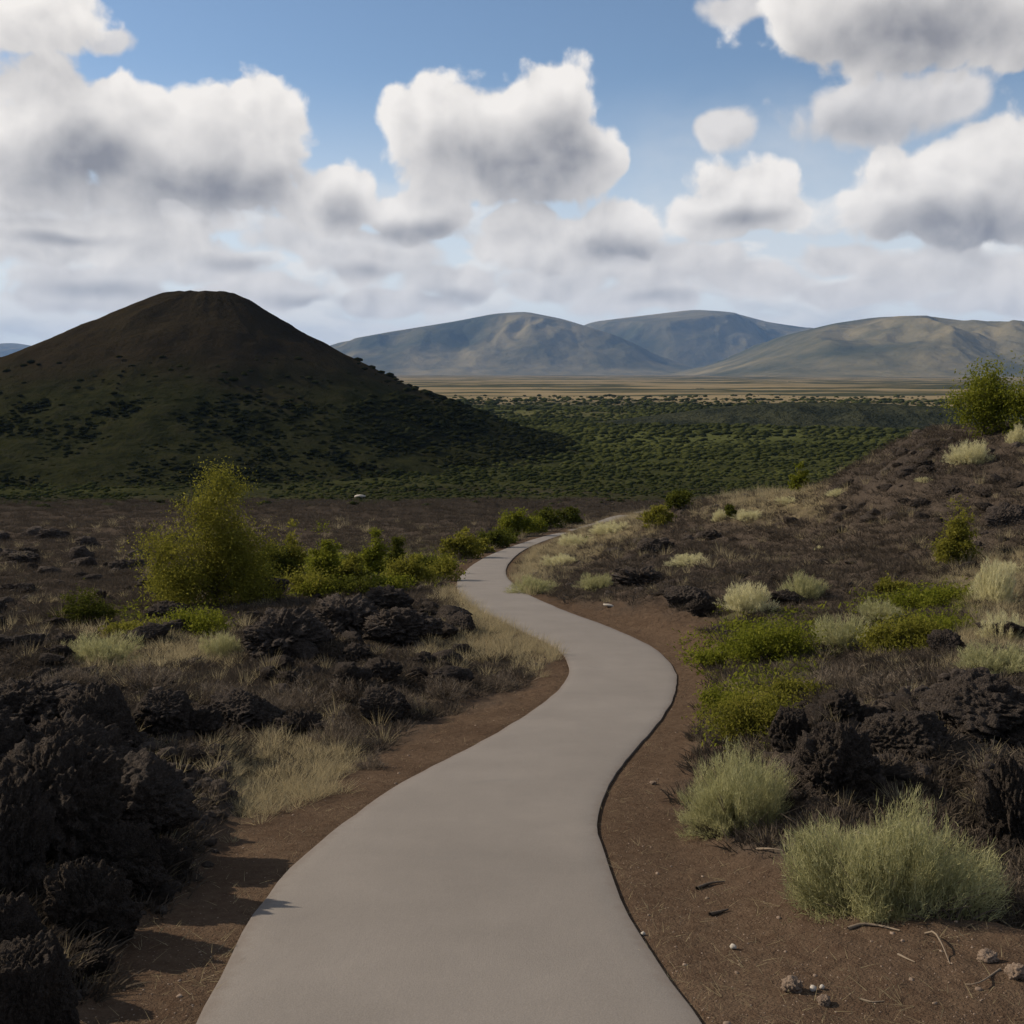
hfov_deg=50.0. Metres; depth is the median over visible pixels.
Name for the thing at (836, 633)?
sagebrush
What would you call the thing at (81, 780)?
lava rock
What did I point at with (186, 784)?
lava rock
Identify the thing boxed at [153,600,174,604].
lava rock
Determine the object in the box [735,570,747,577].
lava rock
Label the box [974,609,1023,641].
sagebrush
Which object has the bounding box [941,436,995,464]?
sagebrush
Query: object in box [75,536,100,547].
lava rock
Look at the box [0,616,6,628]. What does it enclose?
lava rock
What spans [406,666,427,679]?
lava rock
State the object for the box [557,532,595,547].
sagebrush
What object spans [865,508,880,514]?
lava rock
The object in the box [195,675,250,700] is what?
dry bush
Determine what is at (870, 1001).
twig
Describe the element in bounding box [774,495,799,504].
sagebrush
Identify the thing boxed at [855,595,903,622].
sagebrush
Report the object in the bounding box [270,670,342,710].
dry bush
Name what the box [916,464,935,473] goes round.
lava rock
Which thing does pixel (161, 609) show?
lava rock
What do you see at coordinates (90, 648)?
sagebrush
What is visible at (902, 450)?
lava rock
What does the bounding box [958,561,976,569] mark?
lava rock
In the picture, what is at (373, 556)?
young tree
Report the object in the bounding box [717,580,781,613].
sagebrush
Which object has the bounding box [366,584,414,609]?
lava rock
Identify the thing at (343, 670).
lava rock
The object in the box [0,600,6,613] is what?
lava rock
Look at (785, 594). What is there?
lava rock
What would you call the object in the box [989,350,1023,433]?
tree
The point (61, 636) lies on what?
lava rock
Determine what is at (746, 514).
sagebrush
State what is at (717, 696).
ground shrub
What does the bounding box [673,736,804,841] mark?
sagebrush
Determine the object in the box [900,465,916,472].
lava rock
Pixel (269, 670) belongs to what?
lava rock
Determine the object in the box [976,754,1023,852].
lava rock
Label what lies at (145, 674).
dry bush
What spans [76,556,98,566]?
lava rock
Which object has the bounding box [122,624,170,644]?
lava rock
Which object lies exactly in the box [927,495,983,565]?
young tree
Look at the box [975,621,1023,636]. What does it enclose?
lava rock
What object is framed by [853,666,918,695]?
dry bush
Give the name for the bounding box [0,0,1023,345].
sky
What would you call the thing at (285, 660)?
lava rock
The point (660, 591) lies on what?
lava rock
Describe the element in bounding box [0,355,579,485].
hill wood
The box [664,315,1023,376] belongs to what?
mountain
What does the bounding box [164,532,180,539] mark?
lava rock
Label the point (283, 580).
lava rock
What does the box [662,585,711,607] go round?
lava rock
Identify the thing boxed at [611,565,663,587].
lava rock
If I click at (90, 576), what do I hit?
lava rock
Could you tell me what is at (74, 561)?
lava rock
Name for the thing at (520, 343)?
mountain
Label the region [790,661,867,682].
dry bush
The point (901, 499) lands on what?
lava rock
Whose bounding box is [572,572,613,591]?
sagebrush
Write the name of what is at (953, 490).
lava rock
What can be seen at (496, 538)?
shrub
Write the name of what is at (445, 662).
lava rock
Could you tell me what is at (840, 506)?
lava rock
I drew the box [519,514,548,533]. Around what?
shrub
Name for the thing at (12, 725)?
lava rock
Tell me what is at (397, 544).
young tree
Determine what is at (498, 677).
dry bush
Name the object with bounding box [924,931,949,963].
twig
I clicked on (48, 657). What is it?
lava rock
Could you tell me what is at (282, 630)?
lava rock
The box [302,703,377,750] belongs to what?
dry bush
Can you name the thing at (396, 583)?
shrub
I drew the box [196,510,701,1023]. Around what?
path
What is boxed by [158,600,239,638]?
ground shrub
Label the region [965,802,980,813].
lava rock
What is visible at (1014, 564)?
sagebrush
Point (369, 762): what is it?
dry bush
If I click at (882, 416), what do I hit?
wooded rise
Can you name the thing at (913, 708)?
lava rock
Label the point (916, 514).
lava rock
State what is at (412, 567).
shrub
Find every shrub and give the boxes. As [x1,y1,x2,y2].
[47,578,129,626]
[97,615,160,637]
[144,564,195,602]
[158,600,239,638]
[225,562,285,590]
[248,540,301,577]
[280,564,339,597]
[286,569,350,598]
[320,570,392,596]
[326,552,372,583]
[356,571,416,589]
[378,552,450,587]
[408,553,449,565]
[421,552,469,580]
[433,526,485,558]
[472,534,495,552]
[475,527,518,547]
[490,528,518,543]
[494,507,543,533]
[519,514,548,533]
[528,505,565,528]
[552,506,584,523]
[635,503,676,527]
[662,487,694,509]
[681,673,807,743]
[690,642,743,667]
[692,680,753,715]
[714,612,830,666]
[724,503,736,519]
[748,669,828,705]
[841,602,948,652]
[872,571,912,593]
[881,575,979,608]
[905,610,977,636]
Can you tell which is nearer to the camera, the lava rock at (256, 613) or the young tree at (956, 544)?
the lava rock at (256, 613)
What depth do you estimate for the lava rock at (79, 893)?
4.86 m
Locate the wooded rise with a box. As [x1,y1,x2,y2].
[594,403,1022,429]
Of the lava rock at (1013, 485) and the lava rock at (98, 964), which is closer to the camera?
the lava rock at (98, 964)
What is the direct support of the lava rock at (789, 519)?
on the ground at (658, 623)
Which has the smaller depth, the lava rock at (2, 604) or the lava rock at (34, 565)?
the lava rock at (2, 604)
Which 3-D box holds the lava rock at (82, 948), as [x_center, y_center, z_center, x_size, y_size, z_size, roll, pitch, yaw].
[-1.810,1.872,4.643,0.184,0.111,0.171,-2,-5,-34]
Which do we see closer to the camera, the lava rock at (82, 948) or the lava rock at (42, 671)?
the lava rock at (82, 948)
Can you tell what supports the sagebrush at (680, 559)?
on the ground at (658, 623)
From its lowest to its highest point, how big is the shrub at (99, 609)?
1.176 m
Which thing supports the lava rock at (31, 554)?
on the ground at (658, 623)
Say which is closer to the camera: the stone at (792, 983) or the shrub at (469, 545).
the stone at (792, 983)
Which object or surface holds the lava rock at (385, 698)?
on the ground at (658, 623)
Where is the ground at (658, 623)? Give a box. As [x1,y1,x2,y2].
[0,375,1023,1023]
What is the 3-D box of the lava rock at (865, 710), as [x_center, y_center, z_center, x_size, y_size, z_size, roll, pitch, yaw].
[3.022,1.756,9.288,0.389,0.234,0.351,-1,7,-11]
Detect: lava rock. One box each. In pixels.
[0,531,9,540]
[0,550,16,557]
[0,583,17,591]
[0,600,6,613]
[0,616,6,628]
[0,634,15,648]
[0,675,85,725]
[0,697,28,753]
[0,710,139,762]
[0,733,125,863]
[0,768,55,899]
[0,891,47,943]
[0,929,79,1023]
[6,554,39,563]
[9,550,42,559]
[12,633,45,650]
[14,582,36,592]
[18,547,38,552]
[25,526,42,537]
[27,562,37,568]
[27,667,68,681]
[36,566,61,573]
[38,527,65,538]
[38,653,65,665]
[40,617,69,626]
[41,856,144,949]
[42,645,75,659]
[51,632,77,647]
[58,680,141,747]
[65,939,106,963]
[67,545,87,558]
[67,557,85,565]
[70,947,114,981]
[71,550,94,558]
[72,571,87,577]
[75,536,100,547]
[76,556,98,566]
[76,607,104,620]
[79,819,168,899]
[80,574,102,581]
[95,589,105,595]
[108,559,132,568]
[116,747,199,835]
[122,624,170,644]
[127,549,149,556]
[128,559,148,566]
[132,688,192,738]
[136,574,157,587]
[141,621,158,625]
[143,603,176,617]
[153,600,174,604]
[157,675,175,687]
[163,619,193,635]
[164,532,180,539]
[167,602,190,613]
[177,747,205,762]
[183,781,189,788]
[188,705,224,739]
[209,686,286,732]
[239,605,335,662]
[246,611,263,619]
[248,578,289,599]
[259,666,277,680]
[268,655,294,669]
[274,708,326,739]
[276,670,300,683]
[288,640,318,659]
[311,592,379,639]
[312,593,326,598]
[333,661,357,684]
[340,630,364,643]
[341,642,371,661]
[355,666,373,681]
[357,684,411,722]
[362,606,446,647]
[363,656,402,681]
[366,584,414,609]
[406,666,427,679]
[411,651,435,664]
[417,607,436,615]
[421,601,438,610]
[429,665,473,684]
[432,649,463,666]
[436,605,472,619]
[436,660,453,666]
[439,623,458,638]
[445,611,476,637]
[452,644,471,656]
[604,547,623,553]
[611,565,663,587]
[612,567,620,573]
[636,538,674,553]
[658,585,672,594]
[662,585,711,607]
[685,598,716,615]
[700,529,721,540]
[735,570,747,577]
[768,705,809,749]
[770,588,804,602]
[783,517,798,522]
[788,722,879,805]
[790,700,812,707]
[803,703,830,727]
[810,558,828,563]
[814,721,835,732]
[818,688,860,721]
[832,486,842,492]
[832,525,846,532]
[833,512,846,520]
[836,480,852,487]
[837,504,847,509]
[844,508,857,515]
[854,502,866,508]
[856,704,887,725]
[858,710,952,758]
[859,514,875,522]
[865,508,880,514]
[880,484,891,489]
[884,765,909,781]
[888,692,918,711]
[893,706,919,712]
[895,447,909,455]
[896,497,910,503]
[897,470,910,476]
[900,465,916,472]
[909,498,929,506]
[913,511,928,519]
[916,458,932,466]
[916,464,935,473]
[917,667,1023,741]
[922,451,934,458]
[925,759,962,777]
[926,629,964,652]
[934,517,943,522]
[941,485,961,495]
[956,794,978,807]
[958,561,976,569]
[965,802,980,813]
[974,489,991,497]
[974,502,992,511]
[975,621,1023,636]
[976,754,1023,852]
[984,502,1023,527]
[987,473,1000,483]
[997,728,1023,750]
[998,536,1008,542]
[1006,481,1023,487]
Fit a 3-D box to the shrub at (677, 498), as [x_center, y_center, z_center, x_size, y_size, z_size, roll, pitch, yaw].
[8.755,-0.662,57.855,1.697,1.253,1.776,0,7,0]
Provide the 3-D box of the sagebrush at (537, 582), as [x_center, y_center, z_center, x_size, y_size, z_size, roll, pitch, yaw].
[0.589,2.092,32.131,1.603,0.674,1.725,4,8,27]
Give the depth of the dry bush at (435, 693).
15.04 m
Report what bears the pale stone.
on the ground at (658, 623)
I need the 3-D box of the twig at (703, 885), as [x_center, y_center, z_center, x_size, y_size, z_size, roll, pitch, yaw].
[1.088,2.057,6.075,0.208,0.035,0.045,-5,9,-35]
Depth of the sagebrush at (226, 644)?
19.62 m
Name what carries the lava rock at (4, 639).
on the ground at (658, 623)
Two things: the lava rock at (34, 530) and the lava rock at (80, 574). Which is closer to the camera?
the lava rock at (80, 574)
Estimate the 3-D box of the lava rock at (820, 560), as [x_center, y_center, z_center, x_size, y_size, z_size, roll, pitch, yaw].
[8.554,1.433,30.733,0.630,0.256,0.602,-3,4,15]
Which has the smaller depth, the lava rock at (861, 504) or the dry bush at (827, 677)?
the dry bush at (827, 677)
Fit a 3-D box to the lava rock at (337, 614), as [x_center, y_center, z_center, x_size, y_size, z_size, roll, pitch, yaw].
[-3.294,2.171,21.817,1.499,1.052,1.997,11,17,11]
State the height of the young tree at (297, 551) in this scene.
2.287 m
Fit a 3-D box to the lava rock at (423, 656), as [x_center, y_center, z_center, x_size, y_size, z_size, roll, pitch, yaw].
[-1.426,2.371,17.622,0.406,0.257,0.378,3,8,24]
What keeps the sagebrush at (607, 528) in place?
on the ground at (658, 623)
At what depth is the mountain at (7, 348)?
29450.69 m
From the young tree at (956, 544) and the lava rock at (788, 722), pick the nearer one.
the lava rock at (788, 722)
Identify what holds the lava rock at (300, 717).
on the ground at (658, 623)
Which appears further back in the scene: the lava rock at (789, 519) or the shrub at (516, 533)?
the shrub at (516, 533)
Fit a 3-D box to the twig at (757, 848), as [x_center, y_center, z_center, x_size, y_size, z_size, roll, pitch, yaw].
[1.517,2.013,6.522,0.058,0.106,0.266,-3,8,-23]
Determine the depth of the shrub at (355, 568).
32.57 m
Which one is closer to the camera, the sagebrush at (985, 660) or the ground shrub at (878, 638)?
the sagebrush at (985, 660)
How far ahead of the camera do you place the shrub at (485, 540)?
66.38 m
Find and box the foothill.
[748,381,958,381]
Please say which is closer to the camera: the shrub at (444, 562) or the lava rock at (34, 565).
the shrub at (444, 562)
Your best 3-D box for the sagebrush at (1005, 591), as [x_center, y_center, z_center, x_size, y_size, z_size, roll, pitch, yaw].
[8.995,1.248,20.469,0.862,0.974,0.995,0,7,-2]
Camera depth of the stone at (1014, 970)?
4.37 m
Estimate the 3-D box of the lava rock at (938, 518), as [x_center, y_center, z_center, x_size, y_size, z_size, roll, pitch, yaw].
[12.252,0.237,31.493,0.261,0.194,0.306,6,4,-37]
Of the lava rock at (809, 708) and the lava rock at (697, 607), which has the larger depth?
the lava rock at (697, 607)
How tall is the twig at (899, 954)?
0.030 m
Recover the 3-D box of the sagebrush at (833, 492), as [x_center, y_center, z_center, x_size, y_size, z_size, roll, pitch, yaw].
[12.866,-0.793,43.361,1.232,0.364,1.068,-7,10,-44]
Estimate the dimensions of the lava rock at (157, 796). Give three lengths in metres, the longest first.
0.914 x 0.877 x 0.549 m
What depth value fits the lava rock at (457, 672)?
15.70 m
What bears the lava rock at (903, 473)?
on the ground at (658, 623)
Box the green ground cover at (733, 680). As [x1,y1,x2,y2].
[113,550,981,750]
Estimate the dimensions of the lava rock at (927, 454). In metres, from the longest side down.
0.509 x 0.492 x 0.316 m
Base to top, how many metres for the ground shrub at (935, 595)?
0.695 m
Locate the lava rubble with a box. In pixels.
[0,423,1023,1000]
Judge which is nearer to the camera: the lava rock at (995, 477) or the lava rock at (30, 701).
the lava rock at (30, 701)
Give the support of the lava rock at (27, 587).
on the ground at (658, 623)
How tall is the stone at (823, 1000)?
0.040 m
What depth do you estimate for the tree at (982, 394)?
40.78 m
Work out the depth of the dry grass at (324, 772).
19.08 m
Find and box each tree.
[118,451,295,609]
[268,518,309,576]
[298,519,344,578]
[358,526,390,575]
[383,533,407,568]
[787,461,809,491]
[927,354,1023,439]
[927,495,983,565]
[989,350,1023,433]
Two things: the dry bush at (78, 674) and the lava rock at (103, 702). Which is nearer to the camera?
the lava rock at (103, 702)
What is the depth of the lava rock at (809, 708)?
9.20 m
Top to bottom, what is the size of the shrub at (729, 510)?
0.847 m
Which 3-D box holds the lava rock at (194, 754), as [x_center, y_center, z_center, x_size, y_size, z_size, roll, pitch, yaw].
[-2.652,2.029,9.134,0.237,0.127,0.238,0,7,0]
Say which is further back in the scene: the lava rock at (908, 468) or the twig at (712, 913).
the lava rock at (908, 468)
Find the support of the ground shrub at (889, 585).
on the ground at (658, 623)
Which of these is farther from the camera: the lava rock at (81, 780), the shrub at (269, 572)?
the shrub at (269, 572)
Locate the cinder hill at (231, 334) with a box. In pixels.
[0,290,581,489]
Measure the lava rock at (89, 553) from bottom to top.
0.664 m
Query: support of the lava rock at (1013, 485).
on the ground at (658, 623)
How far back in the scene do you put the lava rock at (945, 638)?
14.43 m
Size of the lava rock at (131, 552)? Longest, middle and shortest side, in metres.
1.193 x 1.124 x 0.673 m
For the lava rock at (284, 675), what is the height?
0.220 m
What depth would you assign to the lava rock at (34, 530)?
83.63 m
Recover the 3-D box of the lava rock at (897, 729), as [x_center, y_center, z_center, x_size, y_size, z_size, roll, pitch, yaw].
[2.993,1.742,8.281,0.754,0.492,0.787,-6,-2,-10]
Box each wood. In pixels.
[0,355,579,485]
[0,393,1016,508]
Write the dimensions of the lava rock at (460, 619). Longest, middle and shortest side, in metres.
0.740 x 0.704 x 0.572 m
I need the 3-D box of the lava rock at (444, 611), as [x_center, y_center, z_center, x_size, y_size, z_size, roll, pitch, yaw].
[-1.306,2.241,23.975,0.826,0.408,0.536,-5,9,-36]
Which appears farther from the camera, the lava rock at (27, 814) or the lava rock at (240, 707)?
the lava rock at (240, 707)
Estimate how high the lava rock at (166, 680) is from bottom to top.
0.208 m
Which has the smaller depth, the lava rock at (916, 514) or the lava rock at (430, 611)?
the lava rock at (430, 611)
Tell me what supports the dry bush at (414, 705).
on the ground at (658, 623)
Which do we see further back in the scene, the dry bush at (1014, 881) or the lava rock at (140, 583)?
the lava rock at (140, 583)
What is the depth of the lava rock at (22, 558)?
53.73 m
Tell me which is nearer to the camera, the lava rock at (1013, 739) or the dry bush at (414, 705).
the lava rock at (1013, 739)
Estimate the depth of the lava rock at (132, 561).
49.28 m
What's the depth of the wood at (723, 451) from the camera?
492.37 m
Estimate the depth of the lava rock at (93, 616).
24.44 m
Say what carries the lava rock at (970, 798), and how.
on the ground at (658, 623)
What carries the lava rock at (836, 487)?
on the ground at (658, 623)
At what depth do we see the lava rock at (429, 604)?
25.65 m
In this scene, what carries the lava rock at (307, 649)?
on the ground at (658, 623)
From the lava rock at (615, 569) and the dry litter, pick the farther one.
the lava rock at (615, 569)
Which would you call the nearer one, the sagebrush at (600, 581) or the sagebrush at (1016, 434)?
the sagebrush at (600, 581)
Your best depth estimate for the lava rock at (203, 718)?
10.18 m
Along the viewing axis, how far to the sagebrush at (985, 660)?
11.70 m
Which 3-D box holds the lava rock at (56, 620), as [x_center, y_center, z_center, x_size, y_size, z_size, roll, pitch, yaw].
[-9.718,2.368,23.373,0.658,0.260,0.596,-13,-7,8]
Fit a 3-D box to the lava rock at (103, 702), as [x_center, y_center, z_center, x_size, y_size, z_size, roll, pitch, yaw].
[-3.586,1.829,9.555,0.669,0.785,0.732,-3,8,-23]
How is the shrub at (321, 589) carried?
on the ground at (658, 623)
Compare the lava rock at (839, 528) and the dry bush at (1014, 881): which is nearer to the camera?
the dry bush at (1014, 881)
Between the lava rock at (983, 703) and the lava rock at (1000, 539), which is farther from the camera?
the lava rock at (1000, 539)
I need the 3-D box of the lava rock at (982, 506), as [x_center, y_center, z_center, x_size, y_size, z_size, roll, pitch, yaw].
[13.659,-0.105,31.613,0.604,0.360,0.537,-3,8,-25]
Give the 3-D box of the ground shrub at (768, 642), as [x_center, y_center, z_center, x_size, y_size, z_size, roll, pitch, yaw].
[3.915,1.931,16.492,1.694,0.801,1.428,0,7,0]
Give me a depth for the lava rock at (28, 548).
63.05 m
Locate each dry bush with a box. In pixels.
[36,664,102,686]
[113,659,187,691]
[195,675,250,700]
[244,684,300,714]
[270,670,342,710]
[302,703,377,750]
[325,674,378,707]
[353,747,394,770]
[370,681,429,721]
[415,670,474,705]
[478,666,526,690]
[679,818,711,836]
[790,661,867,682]
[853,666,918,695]
[980,858,1023,907]
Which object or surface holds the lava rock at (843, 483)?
on the ground at (658, 623)
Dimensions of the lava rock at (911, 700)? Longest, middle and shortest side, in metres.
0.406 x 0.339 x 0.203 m
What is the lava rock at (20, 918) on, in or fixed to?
on the ground at (658, 623)
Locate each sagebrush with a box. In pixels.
[61,628,144,665]
[196,630,242,658]
[502,574,557,594]
[540,552,576,565]
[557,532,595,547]
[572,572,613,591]
[584,520,630,534]
[664,552,708,567]
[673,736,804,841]
[711,508,727,521]
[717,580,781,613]
[729,509,763,520]
[773,782,1018,927]
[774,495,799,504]
[775,569,831,600]
[805,611,878,654]
[825,488,843,496]
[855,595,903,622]
[914,477,932,482]
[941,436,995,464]
[951,638,1023,677]
[968,557,1021,604]
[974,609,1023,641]
[992,560,1023,573]
[1004,424,1023,443]
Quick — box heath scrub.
[0,419,1023,1005]
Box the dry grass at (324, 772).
[0,424,1023,982]
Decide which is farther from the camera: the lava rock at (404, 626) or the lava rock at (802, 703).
the lava rock at (404, 626)
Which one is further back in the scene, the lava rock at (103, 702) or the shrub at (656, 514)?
the shrub at (656, 514)
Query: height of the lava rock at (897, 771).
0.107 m
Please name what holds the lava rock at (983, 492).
on the ground at (658, 623)
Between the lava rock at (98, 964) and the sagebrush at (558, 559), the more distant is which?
the sagebrush at (558, 559)
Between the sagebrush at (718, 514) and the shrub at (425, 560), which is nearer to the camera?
the shrub at (425, 560)
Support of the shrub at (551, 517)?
on the ground at (658, 623)
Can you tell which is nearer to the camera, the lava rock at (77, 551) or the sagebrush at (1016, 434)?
the sagebrush at (1016, 434)
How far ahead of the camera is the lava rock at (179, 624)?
22.52 m
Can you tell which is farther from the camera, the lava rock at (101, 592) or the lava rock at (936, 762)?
the lava rock at (101, 592)
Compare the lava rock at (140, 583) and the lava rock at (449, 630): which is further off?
the lava rock at (140, 583)
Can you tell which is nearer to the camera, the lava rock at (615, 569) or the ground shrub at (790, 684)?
the ground shrub at (790, 684)
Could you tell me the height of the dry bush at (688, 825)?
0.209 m
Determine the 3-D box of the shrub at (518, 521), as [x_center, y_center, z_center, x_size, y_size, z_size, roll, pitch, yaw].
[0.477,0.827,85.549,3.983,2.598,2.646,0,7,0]
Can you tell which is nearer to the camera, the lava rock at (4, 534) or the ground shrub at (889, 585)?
the ground shrub at (889, 585)
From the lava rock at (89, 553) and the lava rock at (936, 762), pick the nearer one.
the lava rock at (936, 762)
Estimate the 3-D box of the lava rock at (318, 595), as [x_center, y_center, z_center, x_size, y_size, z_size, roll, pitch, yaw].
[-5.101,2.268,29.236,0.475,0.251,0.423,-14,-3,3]
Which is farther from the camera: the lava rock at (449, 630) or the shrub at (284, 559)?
the shrub at (284, 559)
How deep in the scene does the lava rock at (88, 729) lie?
7.37 m
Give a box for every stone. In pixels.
[781,975,802,992]
[810,985,816,991]
[816,994,830,1006]
[976,948,999,963]
[1003,962,1023,979]
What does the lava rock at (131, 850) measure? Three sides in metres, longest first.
0.537 x 0.509 x 0.413 m
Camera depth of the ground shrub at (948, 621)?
17.64 m
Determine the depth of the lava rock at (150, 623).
21.44 m
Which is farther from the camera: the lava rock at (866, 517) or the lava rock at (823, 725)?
the lava rock at (866, 517)
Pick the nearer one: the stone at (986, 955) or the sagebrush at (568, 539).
the stone at (986, 955)
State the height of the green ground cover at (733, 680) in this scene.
7.313 m
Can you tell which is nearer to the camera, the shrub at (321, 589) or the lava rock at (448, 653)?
the lava rock at (448, 653)
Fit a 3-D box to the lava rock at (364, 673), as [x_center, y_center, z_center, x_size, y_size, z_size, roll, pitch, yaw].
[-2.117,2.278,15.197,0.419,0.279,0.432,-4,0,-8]
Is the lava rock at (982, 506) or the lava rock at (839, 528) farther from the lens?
the lava rock at (839, 528)
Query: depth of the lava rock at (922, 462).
38.66 m
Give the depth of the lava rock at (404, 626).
19.97 m
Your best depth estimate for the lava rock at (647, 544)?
42.05 m
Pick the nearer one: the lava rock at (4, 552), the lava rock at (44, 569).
the lava rock at (44, 569)
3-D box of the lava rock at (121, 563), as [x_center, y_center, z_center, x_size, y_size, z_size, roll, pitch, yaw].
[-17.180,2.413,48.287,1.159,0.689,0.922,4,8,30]
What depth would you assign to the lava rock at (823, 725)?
8.82 m
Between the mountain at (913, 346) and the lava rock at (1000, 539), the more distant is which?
the mountain at (913, 346)
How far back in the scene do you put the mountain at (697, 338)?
19898.67 m
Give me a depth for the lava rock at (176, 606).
25.77 m
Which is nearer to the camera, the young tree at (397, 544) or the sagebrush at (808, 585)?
the sagebrush at (808, 585)
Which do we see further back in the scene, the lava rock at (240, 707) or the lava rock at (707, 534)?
the lava rock at (707, 534)
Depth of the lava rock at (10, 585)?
31.73 m
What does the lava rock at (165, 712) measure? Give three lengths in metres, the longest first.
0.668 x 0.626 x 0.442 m
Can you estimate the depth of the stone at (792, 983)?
4.37 m
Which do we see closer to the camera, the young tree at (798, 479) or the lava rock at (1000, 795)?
the lava rock at (1000, 795)
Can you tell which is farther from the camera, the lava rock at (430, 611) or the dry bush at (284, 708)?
the lava rock at (430, 611)
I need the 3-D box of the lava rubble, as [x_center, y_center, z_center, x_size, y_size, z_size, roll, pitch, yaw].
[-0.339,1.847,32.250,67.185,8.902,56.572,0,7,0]
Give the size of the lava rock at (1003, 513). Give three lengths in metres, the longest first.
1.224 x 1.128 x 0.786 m
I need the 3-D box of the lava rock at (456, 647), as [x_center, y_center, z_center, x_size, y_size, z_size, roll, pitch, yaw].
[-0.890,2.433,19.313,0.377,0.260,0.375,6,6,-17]
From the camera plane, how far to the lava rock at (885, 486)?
38.25 m
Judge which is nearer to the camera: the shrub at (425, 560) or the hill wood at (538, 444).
the shrub at (425, 560)
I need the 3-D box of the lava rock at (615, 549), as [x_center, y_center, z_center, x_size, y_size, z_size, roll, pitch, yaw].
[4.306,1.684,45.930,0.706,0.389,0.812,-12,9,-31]
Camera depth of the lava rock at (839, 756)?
7.37 m
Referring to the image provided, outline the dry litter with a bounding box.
[72,653,1023,1023]
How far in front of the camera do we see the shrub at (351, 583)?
29.31 m
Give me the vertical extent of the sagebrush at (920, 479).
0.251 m
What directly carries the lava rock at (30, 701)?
on the ground at (658, 623)
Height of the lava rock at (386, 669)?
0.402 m
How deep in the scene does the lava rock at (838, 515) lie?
38.82 m
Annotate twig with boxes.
[695,881,723,889]
[708,908,728,915]
[756,847,782,850]
[859,998,883,1002]
[897,953,914,961]
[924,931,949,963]
[966,968,1000,984]
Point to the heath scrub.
(916, 657)
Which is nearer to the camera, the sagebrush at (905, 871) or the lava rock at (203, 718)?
the sagebrush at (905, 871)
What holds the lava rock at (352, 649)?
on the ground at (658, 623)
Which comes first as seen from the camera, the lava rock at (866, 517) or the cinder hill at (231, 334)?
the lava rock at (866, 517)
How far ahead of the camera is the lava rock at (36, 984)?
3.83 m
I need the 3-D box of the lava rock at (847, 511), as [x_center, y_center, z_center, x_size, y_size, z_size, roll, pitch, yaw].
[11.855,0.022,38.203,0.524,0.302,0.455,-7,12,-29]
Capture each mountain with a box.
[0,343,29,356]
[330,312,694,374]
[584,310,812,367]
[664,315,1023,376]
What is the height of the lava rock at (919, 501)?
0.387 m
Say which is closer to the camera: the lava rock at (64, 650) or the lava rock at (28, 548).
the lava rock at (64, 650)
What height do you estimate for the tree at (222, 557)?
4.090 m
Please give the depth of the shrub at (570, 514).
103.56 m
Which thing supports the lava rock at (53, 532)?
on the ground at (658, 623)
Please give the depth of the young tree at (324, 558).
33.02 m
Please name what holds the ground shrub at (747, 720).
on the ground at (658, 623)
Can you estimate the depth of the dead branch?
5.09 m
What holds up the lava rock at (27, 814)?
on the ground at (658, 623)
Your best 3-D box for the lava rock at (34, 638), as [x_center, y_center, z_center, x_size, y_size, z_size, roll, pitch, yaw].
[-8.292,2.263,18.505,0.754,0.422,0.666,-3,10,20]
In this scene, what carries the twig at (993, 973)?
on the ground at (658, 623)
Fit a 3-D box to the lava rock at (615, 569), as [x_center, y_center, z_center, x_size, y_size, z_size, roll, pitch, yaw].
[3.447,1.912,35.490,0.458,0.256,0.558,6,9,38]
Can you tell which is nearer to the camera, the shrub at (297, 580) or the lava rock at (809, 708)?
the lava rock at (809, 708)
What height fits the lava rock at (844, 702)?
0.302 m
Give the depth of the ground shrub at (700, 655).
17.13 m
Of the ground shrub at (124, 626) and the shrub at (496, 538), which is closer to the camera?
the ground shrub at (124, 626)
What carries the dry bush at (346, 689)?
on the ground at (658, 623)
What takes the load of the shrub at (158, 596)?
on the ground at (658, 623)
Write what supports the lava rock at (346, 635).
on the ground at (658, 623)
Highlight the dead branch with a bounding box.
[847,922,900,930]

